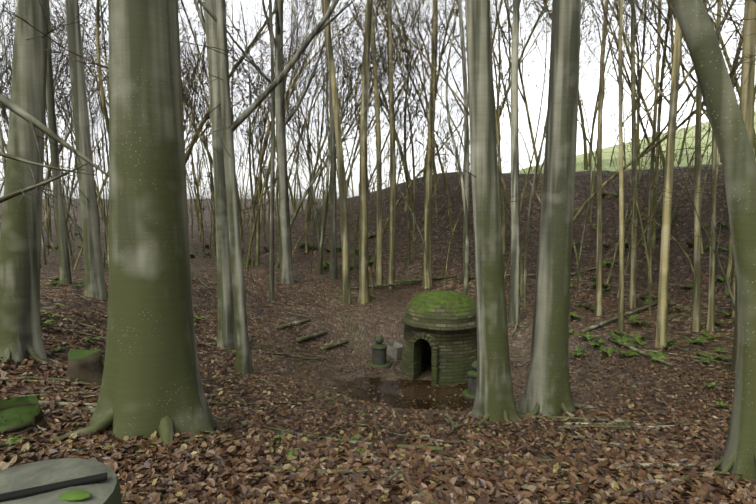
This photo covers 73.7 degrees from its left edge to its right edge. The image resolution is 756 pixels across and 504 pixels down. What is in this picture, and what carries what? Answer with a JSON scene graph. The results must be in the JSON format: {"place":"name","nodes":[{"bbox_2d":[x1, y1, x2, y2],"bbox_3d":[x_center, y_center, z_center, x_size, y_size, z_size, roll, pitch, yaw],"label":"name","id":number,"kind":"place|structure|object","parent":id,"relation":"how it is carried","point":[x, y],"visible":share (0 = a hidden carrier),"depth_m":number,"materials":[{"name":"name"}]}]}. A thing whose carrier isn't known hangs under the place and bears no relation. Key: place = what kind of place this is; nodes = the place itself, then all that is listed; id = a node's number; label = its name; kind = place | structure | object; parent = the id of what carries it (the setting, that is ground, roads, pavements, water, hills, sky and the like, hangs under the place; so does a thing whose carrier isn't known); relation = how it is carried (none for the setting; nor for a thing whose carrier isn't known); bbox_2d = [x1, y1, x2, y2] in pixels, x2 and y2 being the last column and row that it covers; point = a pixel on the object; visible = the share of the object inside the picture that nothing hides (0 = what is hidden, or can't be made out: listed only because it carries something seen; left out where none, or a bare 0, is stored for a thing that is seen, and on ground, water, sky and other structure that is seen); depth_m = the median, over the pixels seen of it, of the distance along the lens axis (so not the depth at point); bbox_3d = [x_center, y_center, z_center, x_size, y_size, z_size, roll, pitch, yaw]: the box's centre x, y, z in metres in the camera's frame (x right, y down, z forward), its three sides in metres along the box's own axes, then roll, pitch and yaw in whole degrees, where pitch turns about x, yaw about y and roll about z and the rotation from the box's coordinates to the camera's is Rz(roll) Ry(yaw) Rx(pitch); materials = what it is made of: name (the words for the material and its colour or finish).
{"place":"outdoors","nodes":[
{"label":"outdoors","id":0,"kind":"place"},
{"bbox_2d":[0,111,755,503],"bbox_3d":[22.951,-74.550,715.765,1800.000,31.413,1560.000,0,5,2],"label":"ground","id":1,"kind":"structure","parent":0,"point":[360,327],"depth_m":13.95,"materials":[{"name":"brown soil"}]},
{"bbox_2d":[0,395,47,436],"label":"rock","id":2,"kind":"object","parent":1,"relation":"on","point":[19,416],"visible":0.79,"depth_m":3.79,"materials":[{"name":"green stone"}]},
{"bbox_2d":[0,458,120,503],"bbox_3d":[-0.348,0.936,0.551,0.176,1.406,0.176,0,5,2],"label":"stone slab","id":3,"kind":"structure","parent":1,"relation":"on","point":[36,474],"depth_m":0.52,"materials":[{"name":"grey stone"}]},
{"bbox_2d":[0,473,106,501],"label":"groove","id":4,"kind":"object","parent":3,"relation":"attached to","point":[22,493],"visible":1,"depth_m":0.50},
{"bbox_2d":[59,490,91,500],"bbox_3d":[-0.293,0.236,0.488,0.030,0.006,0.016,0,5,2],"label":"moss patch","id":5,"kind":"object","parent":3,"relation":"on","point":[76,495],"visible":1,"depth_m":0.48,"materials":[{"name":"green plant"}]},
{"bbox_2d":[66,349,103,383],"bbox_3d":[-3.163,1.319,5.496,0.467,0.520,0.472,0,5,2],"label":"stump","id":6,"kind":"object","parent":1,"relation":"on","point":[86,366],"visible":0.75,"depth_m":5.39,"materials":[{"name":"brown wood"}]},
{"bbox_2d":[0,261,734,503],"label":"fallen sticks","id":7,"kind":"object","parent":1,"relation":"on","point":[454,426],"visible":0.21,"depth_m":5.16,"materials":[{"name":"brown wood"}]},
{"bbox_2d":[0,184,734,460],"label":"ferns","id":8,"kind":"object","parent":1,"relation":"on","point":[657,356],"visible":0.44,"depth_m":11.70,"materials":[{"name":"green plant"}]},
{"bbox_2d":[0,0,755,484],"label":"large tree trunks","id":9,"kind":"object","parent":1,"relation":"on","point":[150,380],"visible":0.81,"depth_m":5.72,"materials":[{"name":"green plant"}]},
{"bbox_2d":[0,0,755,314],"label":"background trees","id":10,"kind":"object","parent":1,"relation":"on","point":[259,193],"visible":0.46,"depth_m":20.51,"materials":[{"name":"brown plant"}]},
{"bbox_2d":[0,0,755,253],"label":"last leaves on twigs","id":11,"kind":"object","parent":1,"relation":"on","point":[376,74],"visible":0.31,"depth_m":19.31,"materials":[{"name":"brown plant"}]},
{"bbox_2d":[0,310,755,503],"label":"fallen leaves","id":12,"kind":"object","parent":1,"relation":"on","point":[269,484],"visible":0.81,"depth_m":3.62,"materials":[{"name":"brown plant"}]},
{"bbox_2d":[368,335,390,368],"bbox_3d":[0.034,2.383,11.932,0.560,0.835,0.560,0,5,2],"label":"bollard","id":13,"kind":"object","parent":1,"relation":"on","point":[379,353],"visible":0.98,"depth_m":11.81,"materials":[{"name":"stone"}]},
{"bbox_2d":[383,341,402,359],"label":"stone block","id":14,"kind":"structure","parent":1,"relation":"on","point":[394,349],"depth_m":12.55,"materials":[{"name":"grey stone"}]},
{"bbox_2d":[397,385,462,399],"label":"puddle","id":15,"kind":"object","parent":1,"relation":"on","point":[440,392],"visible":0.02,"depth_m":10.41,"materials":[{"name":"brown liquid"}]},
{"bbox_2d":[401,290,476,384],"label":"well house","id":16,"kind":"structure","parent":1,"relation":"on","point":[446,320],"depth_m":10.97,"materials":[{"name":"green stone"}]},
{"bbox_2d":[408,332,438,385],"bbox_3d":[1.004,2.424,10.992,0.680,1.350,0.192,3,6,32],"label":"stone archway","id":17,"kind":"object","parent":16,"relation":"attached to","point":[415,338],"visible":0.79,"depth_m":10.84,"materials":[{"name":"green stone"}]},
{"bbox_2d":[462,361,476,398],"bbox_3d":[1.997,2.616,10.230,0.560,0.835,0.560,0,5,2],"label":"bollard","id":18,"kind":"object","parent":1,"relation":"on","point":[470,393],"visible":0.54,"depth_m":10.12,"materials":[{"name":"stone"}]},
{"bbox_2d":[277,265,671,365],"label":"fallen logs","id":19,"kind":"object","parent":1,"relation":"on","point":[397,283],"visible":0.73,"depth_m":12.92,"materials":[{"name":"brown wood"}]},
{"bbox_2d":[297,0,755,372],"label":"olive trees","id":20,"kind":"object","parent":1,"relation":"on","point":[746,99],"visible":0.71,"depth_m":14.09,"materials":[{"name":"beige plant"}]},
{"bbox_2d":[0,0,755,198],"label":"sky","id":21,"kind":"structure","parent":0,"point":[609,139],"materials":[{"name":"white"}]}
]}

